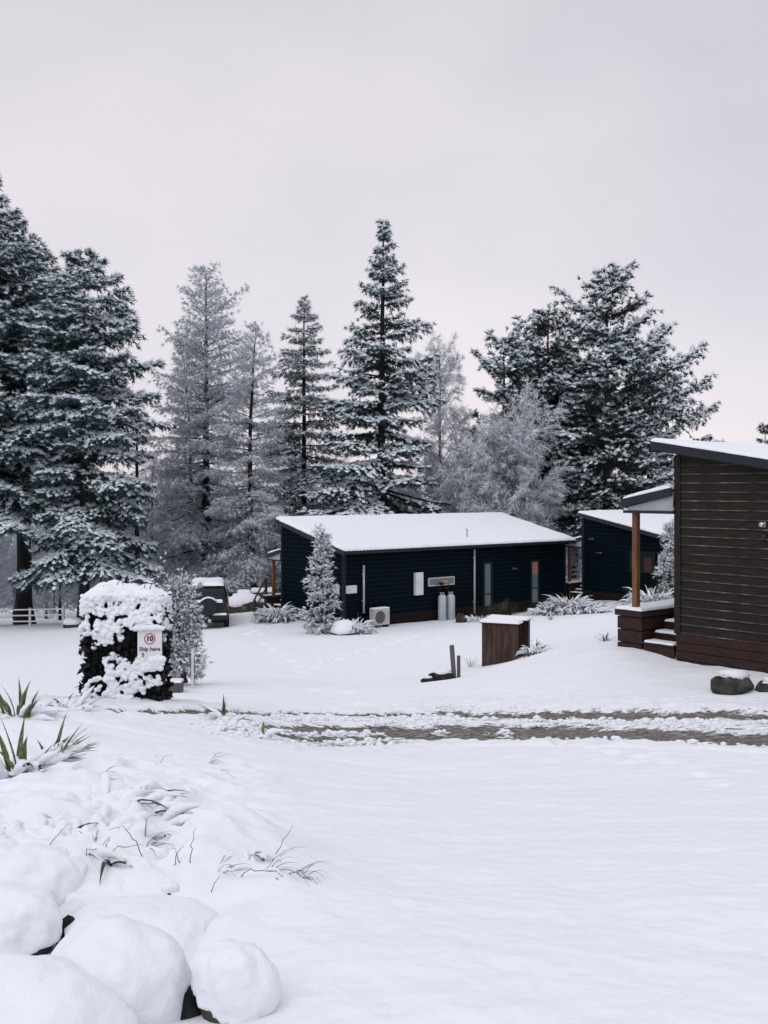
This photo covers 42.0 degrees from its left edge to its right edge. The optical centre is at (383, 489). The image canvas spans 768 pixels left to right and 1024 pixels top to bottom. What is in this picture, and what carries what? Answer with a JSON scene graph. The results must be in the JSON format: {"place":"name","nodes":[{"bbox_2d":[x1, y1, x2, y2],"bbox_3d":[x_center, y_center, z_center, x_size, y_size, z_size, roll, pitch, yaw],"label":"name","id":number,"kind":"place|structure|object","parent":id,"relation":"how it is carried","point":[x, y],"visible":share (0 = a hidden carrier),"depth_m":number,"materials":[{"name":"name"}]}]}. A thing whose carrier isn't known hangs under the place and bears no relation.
{"place":"outdoors","nodes":[
{"label":"outdoors","id":0,"kind":"place"},
{"bbox_2d":[298,859,333,880],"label":"dry grass","id":1,"kind":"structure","parent":0,"point":[315,876],"depth_m":4.77,"materials":[{"name":"white"}]},
{"bbox_2d":[0,486,767,1023],"bbox_3d":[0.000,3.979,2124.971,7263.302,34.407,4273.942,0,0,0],"label":"ground","id":2,"kind":"structure","parent":0,"point":[510,884],"depth_m":5.99,"materials":[{"name":"snow"}]},
{"bbox_2d":[0,544,36,618],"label":"frosted sapling","id":3,"kind":"object","parent":2,"relation":"on","point":[13,592],"visible":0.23,"depth_m":76.15,"materials":[{"name":"grey plant"}]},
{"bbox_2d":[0,533,37,607],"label":"frosted sapling","id":4,"kind":"object","parent":2,"relation":"on","point":[10,560],"visible":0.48,"depth_m":65.01,"materials":[{"name":"grey plant"}]},
{"bbox_2d":[0,517,55,614],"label":"frosted sapling","id":5,"kind":"object","parent":2,"relation":"on","point":[33,596],"visible":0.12,"depth_m":74.72,"materials":[{"name":"grey plant"}]},
{"bbox_2d":[9,524,51,613],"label":"frosted sapling","id":6,"kind":"object","parent":2,"relation":"on","point":[34,528],"visible":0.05,"depth_m":82.89,"materials":[{"name":"grey plant"}]},
{"bbox_2d":[0,885,62,955],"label":"boulder","id":7,"kind":"object","parent":2,"relation":"on","point":[31,921],"visible":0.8,"depth_m":4.05,"materials":[{"name":"white"}]},
{"bbox_2d":[0,607,64,625],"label":"rail fence","id":8,"kind":"object","parent":2,"relation":"on","point":[62,614],"visible":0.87,"depth_m":53.34,"materials":[{"name":"white paint"}]},
{"bbox_2d":[0,677,70,720],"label":"flax plant","id":9,"kind":"object","parent":2,"relation":"on","point":[31,710],"visible":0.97,"depth_m":12.46,"materials":[{"name":"green plant"}]},
{"bbox_2d":[0,797,71,827],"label":"buried plant","id":10,"kind":"object","parent":2,"relation":"on","point":[54,821],"visible":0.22,"depth_m":5.51,"materials":[{"name":"white plant"}]},
{"bbox_2d":[0,842,80,906],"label":"boulder","id":11,"kind":"object","parent":2,"relation":"on","point":[55,870],"visible":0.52,"depth_m":4.57,"materials":[{"name":"white"}]},
{"bbox_2d":[10,531,77,618],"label":"frosted sapling","id":12,"kind":"object","parent":2,"relation":"on","point":[51,611],"visible":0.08,"depth_m":79.47,"materials":[{"name":"grey plant"}]},
{"bbox_2d":[0,716,88,779],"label":"flax plant","id":13,"kind":"object","parent":2,"relation":"on","point":[44,759],"visible":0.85,"depth_m":8.18,"materials":[{"name":"green plant"}]},
{"bbox_2d":[31,521,78,619],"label":"frosted sapling","id":14,"kind":"object","parent":2,"relation":"on","point":[41,606],"visible":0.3,"depth_m":65.97,"materials":[{"name":"grey plant"}]},
{"bbox_2d":[0,169,114,557],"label":"fir tree","id":15,"kind":"object","parent":2,"relation":"on","point":[11,496],"visible":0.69,"depth_m":53.10,"materials":[{"name":"green plant"}]},
{"bbox_2d":[0,812,120,859],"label":"buried plant","id":16,"kind":"object","parent":2,"relation":"on","point":[35,824],"visible":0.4,"depth_m":5.09,"materials":[{"name":"white plant"}]},
{"bbox_2d":[52,541,78,616],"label":"frosted sapling","id":17,"kind":"object","parent":2,"relation":"on","point":[69,592],"visible":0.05,"depth_m":82.62,"materials":[{"name":"grey plant"}]},
{"bbox_2d":[0,228,135,624],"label":"fir tree","id":18,"kind":"object","parent":2,"relation":"on","point":[23,600],"visible":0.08,"depth_m":57.31,"materials":[{"name":"green plant"}]},
{"bbox_2d":[37,712,99,760],"bbox_3d":[-2.895,2.353,9.449,0.552,0.412,0.864,0,0,0],"label":"flax plant","id":19,"kind":"object","parent":2,"relation":"on","point":[75,747],"visible":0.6,"depth_m":9.34,"materials":[{"name":"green plant"}]},
{"bbox_2d":[0,952,138,1023],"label":"boulder","id":20,"kind":"object","parent":2,"relation":"on","point":[48,989],"visible":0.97,"depth_m":3.09,"materials":[{"name":"white"}]},
{"bbox_2d":[35,683,103,711],"bbox_3d":[-4.274,2.889,13.506,1.037,0.403,1.178,0,0,34],"label":"flax plant","id":21,"kind":"object","parent":2,"relation":"on","point":[80,704],"visible":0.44,"depth_m":13.58,"materials":[{"name":"white plant"}]},
{"bbox_2d":[62,617,81,627],"bbox_3d":[-15.725,6.794,50.501,1.094,0.758,0.721,0,0,0],"label":"tree stump","id":22,"kind":"object","parent":2,"relation":"on","point":[71,622],"visible":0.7,"depth_m":50.23,"materials":[{"name":"brown plant"}]},
{"bbox_2d":[57,565,108,609],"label":"frosted sapling","id":23,"kind":"object","parent":2,"relation":"on","point":[90,583],"visible":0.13,"depth_m":70.03,"materials":[{"name":"grey plant"}]},
{"bbox_2d":[4,247,178,617],"bbox_3d":[-15.238,-2.750,52.244,7.926,19.848,9.294,0,0,-43],"label":"fir tree","id":24,"kind":"object","parent":2,"relation":"on","point":[98,547],"visible":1,"depth_m":50.99,"materials":[{"name":"green plant"}]},
{"bbox_2d":[35,811,169,885],"bbox_3d":[-1.485,1.889,5.036,0.910,0.344,0.975,0,0,-19],"label":"buried plant","id":25,"kind":"object","parent":2,"relation":"on","point":[136,822],"visible":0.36,"depth_m":5.03,"materials":[{"name":"white plant"}]},
{"bbox_2d":[50,913,191,1023],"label":"boulder","id":26,"kind":"object","parent":2,"relation":"on","point":[142,970],"visible":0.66,"depth_m":3.37,"materials":[{"name":"white"}]},
{"bbox_2d":[54,772,189,822],"bbox_3d":[-1.646,2.026,6.143,1.064,0.397,1.040,0,0,0],"label":"buried plant","id":27,"kind":"object","parent":2,"relation":"on","point":[127,795],"visible":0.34,"depth_m":6.18,"materials":[{"name":"white plant"}]},
{"bbox_2d":[74,579,174,701],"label":"ivy pillar","id":28,"kind":"structure","parent":2,"relation":"on","point":[114,613],"depth_m":15.09,"materials":[{"name":"white"}]},
{"bbox_2d":[136,625,165,671],"bbox_3d":[-3.505,2.385,15.034,0.464,0.708,0.142,0,0,-5],"label":"speed sign","id":29,"kind":"object","parent":28,"relation":"attached to","point":[150,645],"visible":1,"depth_m":15.06,"materials":[{"name":"white"}]},
{"bbox_2d":[86,865,165,892],"bbox_3d":[-1.239,1.926,4.762,0.555,0.259,0.481,0,0,0],"label":"boulder","id":30,"kind":"object","parent":2,"relation":"on","point":[137,879],"visible":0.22,"depth_m":4.68,"materials":[{"name":"white"}]},
{"bbox_2d":[109,389,161,575],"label":"larch tree","id":31,"kind":"object","parent":2,"relation":"on","point":[136,475],"visible":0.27,"depth_m":54.93,"materials":[{"name":"grey plant"}]},
{"bbox_2d":[64,894,218,962],"bbox_3d":[-1.037,1.905,4.256,0.685,0.256,0.721,0,0,0],"label":"boulder","id":32,"kind":"object","parent":2,"relation":"on","point":[184,922],"visible":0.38,"depth_m":4.25,"materials":[{"name":"white"}]},
{"bbox_2d":[56,915,74,944],"bbox_3d":[-1.332,1.877,4.222,0.092,0.170,0.116,0,0,0],"label":"boulder","id":33,"kind":"object","parent":32,"relation":"on","point":[68,920],"visible":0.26,"depth_m":4.20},
{"bbox_2d":[120,466,172,590],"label":"frosted sapling","id":34,"kind":"object","parent":2,"relation":"on","point":[148,505],"visible":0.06,"depth_m":69.58,"materials":[{"name":"grey plant"}]},
{"bbox_2d":[122,446,187,596],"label":"frosted sapling","id":35,"kind":"object","parent":2,"relation":"on","point":[162,505],"visible":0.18,"depth_m":68.06,"materials":[{"name":"grey plant"}]},
{"bbox_2d":[110,793,200,831],"bbox_3d":[-1.372,2.116,6.018,1.016,0.438,1.012,0,0,0],"label":"buried plant","id":36,"kind":"object","parent":2,"relation":"on","point":[176,816],"visible":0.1,"depth_m":6.06,"materials":[{"name":"white plant"}]},
{"bbox_2d":[145,820,174,852],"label":"dry grass","id":37,"kind":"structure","parent":2,"relation":"on","point":[154,842],"depth_m":5.06,"materials":[{"name":"white"}]},
{"bbox_2d":[139,452,193,586],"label":"frosted sapling","id":38,"kind":"object","parent":2,"relation":"on","point":[163,504],"visible":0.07,"depth_m":70.34,"materials":[{"name":"grey plant"}]},
{"bbox_2d":[161,881,179,894],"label":"boulder","id":39,"kind":"object","parent":2,"relation":"on","point":[169,887],"visible":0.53,"depth_m":4.58,"materials":[{"name":"white"}]},
{"bbox_2d":[169,678,183,692],"bbox_3d":[-4.279,4.138,20.399,0.349,0.575,0.316,0,0,0],"label":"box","id":40,"kind":"object","parent":2,"relation":"on","point":[178,687],"visible":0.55,"depth_m":20.25,"materials":[{"name":"white"}]},
{"bbox_2d":[151,550,214,683],"bbox_3d":[-4.410,2.803,21.479,1.471,3.040,1.556,0,0,40],"label":"frosted bush","id":41,"kind":"object","parent":2,"relation":"on","point":[183,643],"visible":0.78,"depth_m":21.35,"materials":[{"name":"plant"}]},
{"bbox_2d":[140,347,232,585],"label":"larch tree","id":42,"kind":"object","parent":2,"relation":"on","point":[171,498],"visible":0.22,"depth_m":62.49,"materials":[{"name":"grey plant"}]},
{"bbox_2d":[180,985,201,1019],"bbox_3d":[-0.676,1.813,3.461,0.099,0.187,0.121,0,0,0],"label":"boulder","id":43,"kind":"object","parent":2,"relation":"on","point":[190,1009],"visible":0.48,"depth_m":3.42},
{"bbox_2d":[191,649,193,688],"bbox_3d":[-4.021,3.855,21.000,0.058,1.030,0.040,0,0,0],"label":"marker stake","id":44,"kind":"object","parent":2,"relation":"on","point":[192,669],"visible":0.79,"depth_m":20.98,"materials":[{"name":"white paint"}]},
{"bbox_2d":[129,262,276,598],"bbox_3d":[-10.616,-3.053,59.848,8.262,21.470,9.097,0,0,25],"label":"larch tree","id":45,"kind":"object","parent":2,"relation":"on","point":[216,393],"visible":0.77,"depth_m":59.05,"materials":[{"name":"grey plant"}]},
{"bbox_2d":[185,577,232,626],"bbox_3d":[-7.750,4.874,43.995,2.160,2.037,4.560,0,0,-9],"label":"parked car","id":46,"kind":"object","parent":2,"relation":"on","point":[214,599],"visible":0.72,"depth_m":42.09,"materials":[{"name":"black paint"}]},
{"bbox_2d":[199,704,251,721],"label":"flax plant","id":47,"kind":"object","parent":2,"relation":"on","point":[214,713],"visible":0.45,"depth_m":14.34,"materials":[{"name":"white plant"}]},
{"bbox_2d":[200,469,254,595],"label":"frosted sapling","id":48,"kind":"object","parent":2,"relation":"on","point":[231,520],"visible":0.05,"depth_m":66.62,"materials":[{"name":"grey plant"}]},
{"bbox_2d":[218,855,252,873],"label":"dry grass","id":49,"kind":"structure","parent":2,"relation":"on","point":[236,866],"depth_m":4.83,"materials":[{"name":"white"}]},
{"bbox_2d":[191,938,281,1023],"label":"boulder","id":50,"kind":"object","parent":2,"relation":"on","point":[233,981],"visible":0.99,"depth_m":3.36,"materials":[{"name":"white"}]},
{"bbox_2d":[210,464,271,596],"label":"frosted sapling","id":51,"kind":"object","parent":2,"relation":"on","point":[245,585],"visible":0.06,"depth_m":73.78,"materials":[{"name":"grey plant"}]},
{"bbox_2d":[229,592,264,613],"bbox_3d":[-6.705,5.681,48.483,2.135,1.435,1.302,0,0,0],"label":"boulder","id":52,"kind":"object","parent":2,"relation":"on","point":[240,602],"visible":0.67,"depth_m":48.06,"materials":[{"name":"white"}]},
{"bbox_2d":[198,321,300,594],"bbox_3d":[-7.515,-1.341,56.842,6.309,16.864,6.539,0,0,0],"label":"larch tree","id":53,"kind":"object","parent":2,"relation":"on","point":[251,569],"visible":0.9,"depth_m":56.54,"materials":[{"name":"grey plant"}]},
{"bbox_2d":[242,850,279,860],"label":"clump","id":54,"kind":"object","parent":2,"relation":"on","point":[246,855],"visible":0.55,"depth_m":5.01,"materials":[{"name":"white"}]},
{"bbox_2d":[251,587,271,602],"bbox_3d":[-6.047,5.593,50.087,1.276,1.362,1.301,0,0,-11],"label":"picnic table","id":55,"kind":"object","parent":2,"relation":"on","point":[254,590],"visible":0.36,"depth_m":49.91,"materials":[{"name":"white"}]},
{"bbox_2d":[238,721,285,739],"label":"flax plant","id":56,"kind":"object","parent":2,"relation":"on","point":[270,731],"visible":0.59,"depth_m":13.53,"materials":[{"name":"white plant"}]},
{"bbox_2d":[248,601,302,624],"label":"snowy shrub","id":57,"kind":"object","parent":2,"relation":"on","point":[278,615],"visible":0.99,"depth_m":43.09,"materials":[{"name":"snow"}]},
{"bbox_2d":[266,847,306,880],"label":"dry grass","id":58,"kind":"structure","parent":2,"relation":"on","point":[271,867],"depth_m":4.84,"materials":[{"name":"white"}]},
{"bbox_2d":[257,444,326,584],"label":"frosted sapling","id":59,"kind":"object","parent":2,"relation":"on","point":[290,514],"visible":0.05,"depth_m":66.54,"materials":[{"name":"grey plant"}]},
{"bbox_2d":[264,431,331,586],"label":"frosted sapling","id":60,"kind":"object","parent":2,"relation":"on","point":[294,497],"visible":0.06,"depth_m":67.78,"materials":[{"name":"grey plant"}]},
{"bbox_2d":[252,294,357,598],"bbox_3d":[-4.796,-2.248,60.961,7.330,19.544,7.548,0,0,0],"label":"spruce tree","id":61,"kind":"object","parent":2,"relation":"on","point":[295,488],"visible":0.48,"depth_m":60.39,"materials":[{"name":"green plant"}]},
{"bbox_2d":[259,439,352,579],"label":"frosted sapling","id":62,"kind":"object","parent":2,"relation":"on","point":[318,487],"depth_m":71.47,"materials":[{"name":"grey plant"}]},
{"bbox_2d":[297,521,343,634],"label":"young conifer","id":63,"kind":"object","parent":2,"relation":"on","point":[322,543],"visible":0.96,"depth_m":38.74,"materials":[{"name":"plant"}]},
{"bbox_2d":[0,460,673,608],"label":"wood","id":64,"kind":"object","parent":2,"relation":"on","point":[3,536],"depth_m":124.44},
{"bbox_2d":[330,619,354,634],"bbox_3d":[-1.596,5.431,38.568,0.968,0.879,0.885,0,0,27],"label":"boulder","id":65,"kind":"object","parent":2,"relation":"on","point":[342,627],"visible":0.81,"depth_m":38.32,"materials":[{"name":"white"}]},
{"bbox_2d":[323,614,380,634],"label":"snowy shrub","id":66,"kind":"object","parent":2,"relation":"on","point":[360,628],"visible":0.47,"depth_m":39.02,"materials":[{"name":"white plant"}]},
{"bbox_2d":[295,218,457,515],"bbox_3d":[-0.681,-3.794,57.224,9.916,23.618,11.037,0,0,-35],"label":"spruce tree","id":67,"kind":"object","parent":2,"relation":"on","point":[377,492],"visible":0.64,"depth_m":56.16,"materials":[{"name":"green plant"}]},
{"bbox_2d":[369,606,389,627],"bbox_3d":[-0.185,5.345,41.648,0.854,0.929,0.355,0,0,-39],"label":"heat pump","id":68,"kind":"object","parent":2,"relation":"on","point":[380,615],"visible":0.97,"depth_m":41.49,"materials":[{"name":"white plastic"}]},
{"bbox_2d":[253,512,575,625],"bbox_3d":[1.771,3.764,47.409,14.672,5.212,6.575,0,0,-39],"label":"cabin","id":69,"kind":"object","parent":2,"relation":"on","point":[401,566],"visible":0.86,"depth_m":44.71,"materials":[{"name":"wood"}]},
{"bbox_2d":[428,576,454,586],"bbox_3d":[2.552,4.068,44.373,1.620,0.412,0.073,0,0,-39],"label":"window","id":70,"kind":"structure","parent":69,"relation":"in","point":[432,582],"depth_m":44.34,"materials":[{"name":"glass"}]},
{"bbox_2d":[482,561,492,609],"bbox_3d":[4.787,4.405,46.191,0.678,2.217,0.073,0,0,-39],"label":"window","id":71,"kind":"structure","parent":69,"relation":"in","point":[487,566],"depth_m":46.18,"materials":[{"name":"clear glass"}]},
{"bbox_2d":[530,559,539,605],"bbox_3d":[7.275,4.453,48.215,0.698,2.218,0.073,0,0,-39],"label":"window","id":72,"kind":"structure","parent":69,"relation":"in","point":[534,563],"depth_m":48.19,"materials":[{"name":"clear glass"}]},
{"bbox_2d":[388,328,488,513],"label":"birch tree","id":73,"kind":"object","parent":2,"relation":"on","point":[436,421],"visible":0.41,"depth_m":61.67,"materials":[{"name":"grey plant"}]},
{"bbox_2d":[428,669,454,680],"bbox_3d":[1.337,4.379,23.394,0.636,0.370,0.380,0,0,0],"label":"boulder","id":74,"kind":"object","parent":2,"relation":"on","point":[440,674],"visible":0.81,"depth_m":23.29,"materials":[{"name":"white"}]},
{"bbox_2d":[438,592,445,620],"bbox_3d":[2.564,5.137,44.068,0.376,1.290,0.372,0,0,-39],"label":"gas cylinder","id":75,"kind":"object","parent":2,"relation":"on","point":[441,606],"visible":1,"depth_m":43.91,"materials":[{"name":"grey metal"}]},
{"bbox_2d":[447,591,454,619],"bbox_3d":[2.965,5.141,44.395,0.376,1.290,0.372,0,0,-39],"label":"gas cylinder","id":76,"kind":"object","parent":2,"relation":"on","point":[450,606],"visible":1,"depth_m":44.24,"materials":[{"name":"grey metal"}]},
{"bbox_2d":[449,645,459,677],"bbox_3d":[1.669,4.190,23.540,0.266,1.086,0.200,0,0,0],"label":"timber post","id":77,"kind":"object","parent":2,"relation":"on","point":[452,660],"visible":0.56,"depth_m":23.49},
{"bbox_2d":[456,613,466,622],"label":"boulder","id":78,"kind":"object","parent":2,"relation":"on","point":[460,618],"visible":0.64,"depth_m":43.13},
{"bbox_2d":[420,396,507,512],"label":"frosted tree","id":79,"kind":"object","parent":2,"relation":"on","point":[447,481],"visible":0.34,"depth_m":57.49,"materials":[{"name":"grey plant"}]},
{"bbox_2d":[464,615,487,622],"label":"snowy shrub","id":80,"kind":"object","parent":2,"relation":"on","point":[476,618],"visible":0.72,"depth_m":43.30,"materials":[{"name":"snow"}]},
{"bbox_2d":[469,606,503,617],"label":"olive shrub","id":81,"kind":"object","parent":2,"relation":"on","point":[481,614],"visible":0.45,"depth_m":44.05,"materials":[{"name":"green plant"}]},
{"bbox_2d":[485,598,523,614],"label":"olive shrub","id":82,"kind":"object","parent":2,"relation":"on","point":[505,608],"visible":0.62,"depth_m":44.93,"materials":[{"name":"green plant"}]},
{"bbox_2d":[479,614,531,666],"bbox_3d":[3.180,4.044,26.171,1.173,1.456,0.971,0,0,23],"label":"bin shelter","id":83,"kind":"object","parent":2,"relation":"on","point":[505,638],"visible":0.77,"depth_m":25.87,"materials":[{"name":"brown"}]},
{"bbox_2d":[444,377,575,531],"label":"frosted tree","id":84,"kind":"object","parent":2,"relation":"on","point":[517,431],"visible":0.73,"depth_m":55.85,"materials":[{"name":"grey plant"}]},
{"bbox_2d":[466,323,562,506],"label":"pine tree","id":85,"kind":"object","parent":2,"relation":"on","point":[496,368],"visible":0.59,"depth_m":58.58,"materials":[{"name":"green plant"}]},
{"bbox_2d":[514,639,552,657],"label":"snowy shrub","id":86,"kind":"object","parent":2,"relation":"on","point":[536,648],"visible":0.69,"depth_m":23.87,"materials":[{"name":"white plant"}]},
{"bbox_2d":[479,314,596,525],"bbox_3d":[9.214,-2.187,63.398,8.239,18.019,9.167,0,0,0],"label":"pine tree","id":87,"kind":"object","parent":2,"relation":"on","point":[525,333],"visible":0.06,"depth_m":62.19,"materials":[{"name":"green plant"}]},
{"bbox_2d":[518,596,577,615],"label":"snowy shrub","id":88,"kind":"object","parent":2,"relation":"on","point":[541,611],"visible":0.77,"depth_m":44.27,"materials":[{"name":"snow"}]},
{"bbox_2d":[496,306,608,531],"bbox_3d":[10.435,-2.426,61.782,7.682,17.880,7.827,0,0,0],"label":"pine tree","id":89,"kind":"object","parent":2,"relation":"on","point":[561,385],"visible":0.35,"depth_m":60.64,"materials":[{"name":"green plant"}]},
{"bbox_2d":[537,589,603,615],"bbox_3d":[8.371,5.337,44.941,3.309,1.763,3.591,0,0,0],"label":"snowy shrub","id":90,"kind":"object","parent":2,"relation":"on","point":[554,601],"visible":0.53,"depth_m":44.55,"materials":[{"name":"white plant"}]},
{"bbox_2d":[530,389,647,579],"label":"pine tree","id":91,"kind":"object","parent":2,"relation":"on","point":[563,528],"visible":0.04,"depth_m":64.44,"materials":[{"name":"green plant"}]},
{"bbox_2d":[565,598,614,614],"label":"snowy shrub","id":92,"kind":"object","parent":2,"relation":"on","point":[595,609],"visible":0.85,"depth_m":43.93,"materials":[{"name":"snow"}]},
{"bbox_2d":[541,377,644,577],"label":"pine tree","id":93,"kind":"object","parent":2,"relation":"on","point":[575,552],"visible":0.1,"depth_m":63.51,"materials":[{"name":"green plant"}]},
{"bbox_2d":[542,378,675,536],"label":"pine tree","id":94,"kind":"object","parent":2,"relation":"on","point":[628,428],"visible":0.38,"depth_m":59.73,"materials":[{"name":"green plant"}]},
{"bbox_2d":[565,509,673,601],"bbox_3d":[15.981,3.493,51.943,14.073,5.015,6.775,0,0,-39],"label":"cabin","id":95,"kind":"object","parent":2,"relation":"on","point":[605,539],"visible":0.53,"depth_m":48.14,"materials":[{"name":"wood"}]},
{"bbox_2d":[629,551,660,573],"bbox_3d":[12.126,3.375,46.499,0.049,0.991,1.750,0,0,-39],"label":"window","id":96,"kind":"structure","parent":95,"relation":"in","point":[647,559],"depth_m":46.39,"materials":[{"name":"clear glass"}]},
{"bbox_2d":[539,258,717,536],"bbox_3d":[14.515,-3.781,59.284,10.330,19.452,8.999,0,0,26],"label":"pine tree","id":97,"kind":"object","parent":2,"relation":"on","point":[637,357],"visible":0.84,"depth_m":58.88,"materials":[{"name":"green plant"}]},
{"bbox_2d":[616,584,673,604],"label":"snowy shrub","id":98,"kind":"object","parent":2,"relation":"on","point":[651,596],"visible":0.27,"depth_m":43.14,"materials":[{"name":"white plant"}]},
{"bbox_2d":[591,324,724,495],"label":"pine tree","id":99,"kind":"object","parent":2,"relation":"on","point":[712,408],"visible":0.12,"depth_m":63.41,"materials":[{"name":"green plant"}]},
{"bbox_2d":[649,516,673,597],"bbox_3d":[12.698,3.330,44.470,2.006,4.351,1.835,0,0,0],"label":"frosted bush","id":100,"kind":"object","parent":2,"relation":"on","point":[666,563],"visible":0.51,"depth_m":44.43,"materials":[{"name":"plant"}]},
{"bbox_2d":[615,438,767,672],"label":"cabin","id":101,"kind":"object","parent":2,"relation":"on","point":[714,612],"visible":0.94,"depth_m":19.41,"materials":[{"name":"wood"}]},
{"bbox_2d":[710,669,753,694],"bbox_3d":[5.975,3.333,17.156,0.798,0.508,0.682,0,0,0],"label":"boulder","id":102,"kind":"object","parent":2,"relation":"on","point":[730,682],"visible":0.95,"depth_m":16.97,"materials":[{"name":"white"}]},
{"bbox_2d":[754,677,767,691],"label":"boulder","id":103,"kind":"object","parent":2,"relation":"on","point":[762,685],"visible":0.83,"depth_m":16.96,"materials":[{"name":"white"}]},
{"bbox_2d":[754,421,767,443],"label":"fir tree","id":104,"kind":"object","parent":2,"relation":"on","point":[763,430],"visible":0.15,"depth_m":129.91,"materials":[{"name":"green plant"}]},
{"bbox_2d":[0,0,767,486],"label":"sky","id":105,"kind":"structure","parent":0,"point":[511,150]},
{"bbox_2d":[2,694,767,753],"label":"road","id":106,"kind":"structure","parent":0,"point":[145,716],"depth_m":15.10,"materials":[{"name":"snow"}]},
{"bbox_2d":[160,703,767,747],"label":"snow clods","id":107,"kind":"object","parent":106,"relation":"on","point":[715,724],"visible":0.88,"depth_m":15.31,"materials":[{"name":"white"}]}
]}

